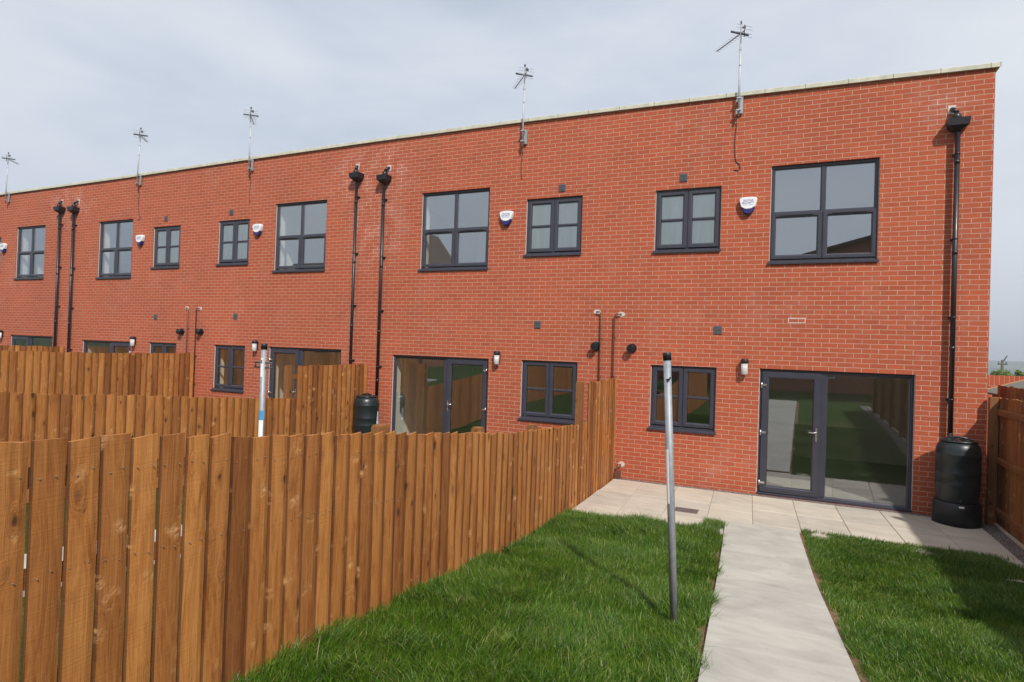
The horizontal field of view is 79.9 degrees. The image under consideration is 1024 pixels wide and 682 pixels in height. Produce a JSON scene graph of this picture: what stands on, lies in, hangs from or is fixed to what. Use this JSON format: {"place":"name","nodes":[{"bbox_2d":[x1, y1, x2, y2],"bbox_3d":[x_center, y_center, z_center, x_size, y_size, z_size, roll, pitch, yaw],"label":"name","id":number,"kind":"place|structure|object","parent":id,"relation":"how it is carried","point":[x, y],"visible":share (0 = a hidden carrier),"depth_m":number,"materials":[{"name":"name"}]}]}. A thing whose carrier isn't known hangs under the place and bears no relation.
{"place":"outdoors","nodes":[
{"label":"outdoors","id":0,"kind":"place"},
{"bbox_2d":[23,525,205,596],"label":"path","id":1,"kind":"structure","parent":0,"point":[25,555],"depth_m":5.30,"materials":[{"name":"concrete"}]},
{"bbox_2d":[218,507,726,681],"bbox_3d":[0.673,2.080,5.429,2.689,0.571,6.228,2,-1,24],"label":"grass","id":2,"kind":"structure","parent":0,"point":[584,561],"depth_m":4.49,"materials":[{"name":"green plant"}]},
{"bbox_2d":[663,352,677,624],"bbox_3d":[1.221,1.173,4.723,0.180,2.170,0.084,2,-1,24],"label":"washing line post","id":3,"kind":"object","parent":2,"relation":"on","point":[670,486],"visible":0.92,"depth_m":4.71,"materials":[{"name":"metal"}]},
{"bbox_2d":[0,0,1023,360],"label":"sky","id":4,"kind":"structure","parent":0,"point":[78,78],"materials":[{"name":"white"}]},
{"bbox_2d":[19,360,1023,681],"bbox_3d":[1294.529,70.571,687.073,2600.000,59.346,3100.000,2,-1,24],"label":"ground","id":5,"kind":"structure","parent":0,"point":[1013,366],"depth_m":6.21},
{"bbox_2d":[0,345,63,364],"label":"fence","id":6,"kind":"object","parent":5,"relation":"on","point":[33,348],"visible":0.17,"depth_m":17.02,"materials":[{"name":"brown wood"}]},
{"bbox_2d":[0,183,71,351],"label":"terraced house","id":7,"kind":"structure","parent":5,"relation":"on","point":[35,223],"depth_m":18.61,"materials":[{"name":"brick"}]},
{"bbox_2d":[0,243,7,252],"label":"alarm box","id":8,"kind":"object","parent":7,"relation":"attached to","point":[3,247],"visible":1,"depth_m":19.11,"materials":[{"name":"white plastic"}]},
{"bbox_2d":[1,152,17,202],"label":"tv antenna","id":9,"kind":"object","parent":7,"relation":"attached to","point":[7,160],"visible":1,"depth_m":19.03,"materials":[{"name":"grey metal"}]},
{"bbox_2d":[13,225,45,279],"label":"window","id":10,"kind":"structure","parent":7,"relation":"in","point":[31,275],"depth_m":18.72,"materials":[{"name":"grey plastic"}]},
{"bbox_2d":[11,335,52,349],"bbox_3d":[-14.579,0.917,18.539,2.188,2.160,0.160,2,-1,24],"label":"door","id":11,"kind":"structure","parent":7,"relation":"in","point":[29,339],"depth_m":18.65,"materials":[{"name":"black plastic"}]},
{"bbox_2d":[0,350,193,415],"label":"fence","id":12,"kind":"object","parent":5,"relation":"on","point":[145,374],"visible":0.46,"depth_m":13.35,"materials":[{"name":"brown wood"}]},
{"bbox_2d":[65,164,201,356],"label":"terraced house","id":13,"kind":"structure","parent":5,"relation":"on","point":[123,286],"depth_m":16.62,"materials":[{"name":"brick"}]},
{"bbox_2d":[83,340,130,356],"bbox_3d":[-11.332,1.041,17.067,2.139,2.095,0.160,2,-1,24],"label":"door","id":14,"kind":"structure","parent":13,"relation":"in","point":[113,344],"depth_m":16.97,"materials":[{"name":"black plastic"}]},
{"bbox_2d":[95,219,132,278],"bbox_3d":[-11.008,-2.539,17.013,1.517,1.620,0.149,2,-1,24],"label":"window","id":15,"kind":"structure","parent":13,"relation":"in","point":[116,275],"depth_m":17.04,"materials":[{"name":"grey plastic"}]},
{"bbox_2d":[130,336,135,345],"bbox_3d":[-10.215,0.039,16.474,0.124,0.330,0.140,2,-1,24],"label":"wall lamp","id":16,"kind":"object","parent":13,"relation":"attached to","point":[132,340],"visible":1,"depth_m":16.42,"materials":[{"name":"white glass"}]},
{"bbox_2d":[136,235,144,245],"bbox_3d":[-10.010,-2.713,16.473,0.278,0.286,0.089,2,-1,24],"label":"alarm box","id":17,"kind":"object","parent":13,"relation":"attached to","point":[140,239],"visible":1,"depth_m":16.43,"materials":[{"name":"white plastic"}]},
{"bbox_2d":[133,128,148,186],"bbox_3d":[-10.100,-4.949,16.727,0.341,1.584,0.760,2,-1,-17],"label":"tv antenna","id":18,"kind":"object","parent":13,"relation":"attached to","point":[137,175],"visible":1,"depth_m":16.46,"materials":[{"name":"grey metal"}]},
{"bbox_2d":[150,342,175,352],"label":"window","id":19,"kind":"structure","parent":13,"relation":"in","point":[164,346],"depth_m":16.13,"materials":[{"name":"black plastic"}]},
{"bbox_2d":[150,226,180,268],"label":"window","id":20,"kind":"structure","parent":13,"relation":"in","point":[166,252],"depth_m":16.15,"materials":[{"name":"black"}]},
{"bbox_2d":[0,364,367,502],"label":"fence","id":21,"kind":"object","parent":5,"relation":"on","point":[322,402],"visible":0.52,"depth_m":9.38,"materials":[{"name":"brown wood"}]},
{"bbox_2d":[254,344,272,436],"bbox_3d":[-2.670,1.088,6.499,0.260,2.121,0.065,2,-1,24],"label":"washing line post","id":22,"kind":"object","parent":5,"relation":"on","point":[263,362],"visible":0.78,"depth_m":6.48,"materials":[{"name":"metal"}]},
{"bbox_2d":[192,139,375,398],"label":"terraced house","id":23,"kind":"structure","parent":5,"relation":"on","point":[290,285],"depth_m":14.60,"materials":[{"name":"brick"}]},
{"bbox_2d":[211,345,244,392],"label":"window","id":24,"kind":"structure","parent":23,"relation":"in","point":[231,349],"depth_m":15.11,"materials":[{"name":"black plastic"}]},
{"bbox_2d":[215,219,249,265],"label":"window","id":25,"kind":"structure","parent":23,"relation":"in","point":[233,235],"depth_m":15.14,"materials":[{"name":"black"}]},
{"bbox_2d":[243,107,258,171],"bbox_3d":[-6.416,-4.867,15.058,0.340,1.585,0.760,2,-1,-17],"label":"tv antenna","id":26,"kind":"object","parent":23,"relation":"attached to","point":[249,159],"visible":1,"depth_m":14.78,"materials":[{"name":"grey metal"}]},
{"bbox_2d":[252,340,258,350],"bbox_3d":[-6.154,0.148,14.634,0.124,0.330,0.140,2,-1,24],"label":"wall lamp","id":27,"kind":"object","parent":23,"relation":"attached to","point":[255,345],"visible":1,"depth_m":14.58,"materials":[{"name":"white glass"}]},
{"bbox_2d":[253,224,263,235],"bbox_3d":[-6.112,-2.668,14.708,0.278,0.286,0.089,2,-1,24],"label":"alarm box","id":28,"kind":"object","parent":23,"relation":"attached to","point":[257,229],"visible":1,"depth_m":14.67,"materials":[{"name":"white plastic"}]},
{"bbox_2d":[272,200,326,272],"bbox_3d":[-4.916,-2.420,14.255,1.596,1.636,0.149,2,-1,24],"label":"window","id":29,"kind":"structure","parent":23,"relation":"in","point":[301,246],"depth_m":14.26,"materials":[{"name":"grey plastic"}]},
{"bbox_2d":[268,347,340,397],"bbox_3d":[-4.811,1.217,14.112,2.166,2.110,0.160,2,-1,24],"label":"door","id":30,"kind":"structure","parent":23,"relation":"in","point":[299,352],"depth_m":14.33,"materials":[{"name":"black plastic"}]},
{"bbox_2d":[0,378,616,681],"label":"fence","id":31,"kind":"object","parent":5,"relation":"on","point":[302,534],"visible":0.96,"depth_m":3.43,"materials":[{"name":"brown wood"}]},
{"bbox_2d":[352,393,379,433],"bbox_3d":[-3.068,1.704,12.834,0.553,1.226,0.553,2,-1,-23],"label":"water butt","id":32,"kind":"object","parent":5,"relation":"on","point":[365,412],"visible":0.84,"depth_m":12.61,"materials":[{"name":"black plastic"}]},
{"bbox_2d":[367,106,619,433],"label":"terraced house","id":33,"kind":"structure","parent":5,"relation":"on","point":[466,283],"depth_m":12.18,"materials":[{"name":"brick"}]},
{"bbox_2d":[391,355,488,433],"bbox_3d":[-1.525,1.343,12.623,2.295,2.043,0.160,2,-1,24],"label":"door","id":34,"kind":"structure","parent":33,"relation":"in","point":[449,362],"depth_m":12.52,"materials":[{"name":"black plastic"}]},
{"bbox_2d":[418,188,489,270],"bbox_3d":[-1.170,-2.261,12.556,1.639,1.644,0.149,2,-1,24],"label":"window","id":35,"kind":"structure","parent":33,"relation":"in","point":[454,265],"depth_m":12.56,"materials":[{"name":"grey plastic"}]},
{"bbox_2d":[494,351,500,367],"bbox_3d":[-0.298,0.363,11.979,0.124,0.330,0.140,2,-1,24],"label":"wall lamp","id":36,"kind":"object","parent":33,"relation":"attached to","point":[497,357],"visible":1,"depth_m":11.93,"materials":[{"name":"white glass"}]},
{"bbox_2d":[500,211,513,225],"bbox_3d":[-0.106,-2.404,11.985,0.278,0.286,0.089,2,-1,24],"label":"alarm box","id":37,"kind":"object","parent":33,"relation":"attached to","point":[506,217],"visible":1,"depth_m":11.95,"materials":[{"name":"white plastic"}]},
{"bbox_2d":[513,64,533,145],"bbox_3d":[0.145,-4.552,12.082,0.340,1.585,0.760,2,-1,-17],"label":"tv antenna","id":38,"kind":"object","parent":33,"relation":"attached to","point":[524,134],"visible":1,"depth_m":11.81,"materials":[{"name":"grey metal"}]},
{"bbox_2d":[521,146,522,179],"bbox_3d":[0.198,-3.500,11.868,0.029,0.723,0.116,2,-1,-7],"label":"antenna cable","id":39,"kind":"object","parent":38,"relation":"attached to","point":[521,163],"visible":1,"depth_m":11.91,"materials":[{"name":"black plastic"}]},
{"bbox_2d":[518,360,576,424],"bbox_3d":[0.697,0.958,11.633,1.176,1.155,0.149,2,-1,24],"label":"window","id":40,"kind":"structure","parent":33,"relation":"in","point":[546,416],"depth_m":11.63,"materials":[{"name":"black plastic"}]},
{"bbox_2d":[523,196,582,256],"bbox_3d":[0.800,-2.173,11.663,1.177,1.118,0.149,2,-1,24],"label":"window","id":41,"kind":"structure","parent":33,"relation":"in","point":[553,225],"depth_m":11.65,"materials":[{"name":"black"}]},
{"bbox_2d":[687,538,721,681],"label":"soil","id":42,"kind":"structure","parent":5,"relation":"on","point":[703,626],"depth_m":4.68,"materials":[{"name":"brown soil"}]},
{"bbox_2d":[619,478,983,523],"bbox_3d":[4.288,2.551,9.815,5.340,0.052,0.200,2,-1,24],"label":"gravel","id":43,"kind":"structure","parent":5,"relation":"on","point":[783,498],"depth_m":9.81,"materials":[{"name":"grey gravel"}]},
{"bbox_2d":[612,62,1001,522],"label":"terraced house","id":44,"kind":"structure","parent":5,"relation":"on","point":[833,288],"depth_m":10.11,"materials":[{"name":"brick"}]},
{"bbox_2d":[647,365,716,434],"bbox_3d":[2.955,1.003,10.610,1.150,1.139,0.149,2,-1,24],"label":"window","id":45,"kind":"structure","parent":44,"relation":"in","point":[682,396],"depth_m":10.59,"materials":[{"name":"black plastic"}]},
{"bbox_2d":[652,186,721,253],"bbox_3d":[3.052,-2.090,10.641,1.154,1.119,0.149,2,-1,24],"label":"window","id":46,"kind":"structure","parent":44,"relation":"in","point":[684,218],"depth_m":10.63,"materials":[{"name":"black"}]},
{"bbox_2d":[714,21,751,115],"bbox_3d":[3.717,-4.542,10.466,0.340,1.585,0.760,2,-1,-17],"label":"tv antenna","id":47,"kind":"object","parent":44,"relation":"attached to","point":[739,100],"visible":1,"depth_m":10.19,"materials":[{"name":"metal"}]},
{"bbox_2d":[734,114,740,170],"bbox_3d":[3.779,-3.354,10.242,0.112,0.994,0.107,2,-1,24],"label":"antenna cable","id":48,"kind":"object","parent":47,"relation":"attached to","point":[734,143],"visible":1,"depth_m":10.29,"materials":[{"name":"black plastic"}]},
{"bbox_2d":[741,359,748,377],"bbox_3d":[3.839,0.460,10.105,0.124,0.330,0.140,2,-1,24],"label":"wall lamp","id":49,"kind":"object","parent":44,"relation":"attached to","point":[744,366],"visible":1,"depth_m":10.05,"materials":[{"name":"white glass"}]},
{"bbox_2d":[739,197,756,214],"bbox_3d":[3.922,-2.245,10.159,0.278,0.286,0.089,2,-1,24],"label":"alarm box","id":50,"kind":"object","parent":44,"relation":"attached to","point":[748,205],"visible":1,"depth_m":10.12,"materials":[{"name":"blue plastic"}]},
{"bbox_2d":[767,158,879,264],"bbox_3d":[4.963,-2.045,9.776,1.583,1.622,0.149,2,-1,24],"label":"window","id":51,"kind":"structure","parent":44,"relation":"in","point":[822,215],"depth_m":9.77,"materials":[{"name":"grey plastic"}]},
{"bbox_2d":[756,368,914,512],"bbox_3d":[5.046,1.515,9.645,2.172,2.070,0.160,2,-1,24],"label":"door","id":52,"kind":"structure","parent":44,"relation":"in","point":[816,492],"depth_m":9.72,"materials":[{"name":"black"}]},
{"bbox_2d":[799,526,1023,681],"bbox_3d":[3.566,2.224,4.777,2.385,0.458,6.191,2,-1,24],"label":"grass","id":53,"kind":"structure","parent":5,"relation":"on","point":[976,585],"depth_m":5.51,"materials":[{"name":"green plant"}]},
{"bbox_2d":[990,369,1012,375],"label":"garden tree","id":54,"kind":"object","parent":5,"relation":"on","point":[1001,372],"visible":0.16,"depth_m":50.55,"materials":[{"name":"green plant"}]},
{"bbox_2d":[997,356,1007,370],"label":"utility pole","id":55,"kind":"object","parent":5,"relation":"on","point":[1002,364],"visible":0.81,"depth_m":54.55,"materials":[{"name":"grey"}]},
{"bbox_2d":[982,524,1023,563],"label":"gravel","id":56,"kind":"structure","parent":5,"relation":"on","point":[1007,542],"depth_m":7.84,"materials":[{"name":"grey gravel"}]},
{"bbox_2d":[985,397,1023,543],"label":"fence","id":57,"kind":"object","parent":5,"relation":"on","point":[1004,509],"visible":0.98,"depth_m":8.34,"materials":[{"name":"brown wood"}]},
{"bbox_2d":[985,375,1023,483],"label":"garden wall","id":58,"kind":"structure","parent":5,"relation":"on","point":[995,380],"depth_m":11.52,"materials":[{"name":"red brick"}]},
{"bbox_2d":[988,379,1023,396],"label":"shed","id":59,"kind":"structure","parent":5,"relation":"on","point":[993,391],"depth_m":10.28,"materials":[{"name":"grey wood"}]},
{"bbox_2d":[993,523,1023,548],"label":"edging board","id":60,"kind":"object","parent":5,"relation":"on","point":[1011,537],"visible":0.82,"depth_m":8.03,"materials":[{"name":"grey concrete"}]},
{"bbox_2d":[997,385,1023,400],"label":"fence","id":61,"kind":"object","parent":5,"relation":"on","point":[1010,392],"visible":0.11,"depth_m":8.69,"materials":[{"name":"brown wood"}]},
{"bbox_2d":[1012,369,1023,375],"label":"garden tree","id":62,"kind":"object","parent":5,"relation":"on","point":[1018,373],"visible":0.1,"depth_m":50.02,"materials":[{"name":"green plant"}]},
{"bbox_2d":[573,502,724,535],"bbox_3d":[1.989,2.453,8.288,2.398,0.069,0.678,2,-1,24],"label":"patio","id":63,"kind":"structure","parent":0,"point":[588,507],"depth_m":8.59,"materials":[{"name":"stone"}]},
{"bbox_2d":[679,516,727,534],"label":"grass","id":64,"kind":"structure","parent":63,"relation":"on","point":[714,523],"depth_m":8.01,"materials":[{"name":"green plant"}]},
{"bbox_2d":[698,521,859,681],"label":"path","id":65,"kind":"structure","parent":0,"point":[775,623],"depth_m":4.92,"materials":[{"name":"concrete"}]},
{"bbox_2d":[572,483,1023,582],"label":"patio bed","id":66,"kind":"object","parent":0,"point":[1017,580],"visible":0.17,"depth_m":7.74,"materials":[{"name":"grey concrete"}]},
{"bbox_2d":[583,479,1023,564],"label":"patio","id":67,"kind":"structure","parent":0,"point":[781,513],"depth_m":8.73,"materials":[{"name":"stone"}]},
{"bbox_2d":[675,507,698,513],"bbox_3d":[2.510,2.441,8.817,0.330,0.021,0.250,2,-1,24],"label":"drain cover","id":68,"kind":"object","parent":67,"relation":"on","point":[687,510],"visible":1,"depth_m":8.79,"materials":[{"name":"grey"}]},
{"bbox_2d":[931,433,981,528],"bbox_3d":[6.275,1.947,8.618,0.553,1.230,0.553,2,-1,-23],"label":"water butt","id":69,"kind":"object","parent":67,"relation":"on","point":[957,477],"visible":1,"depth_m":8.41,"materials":[{"name":"black plastic"}]}
]}

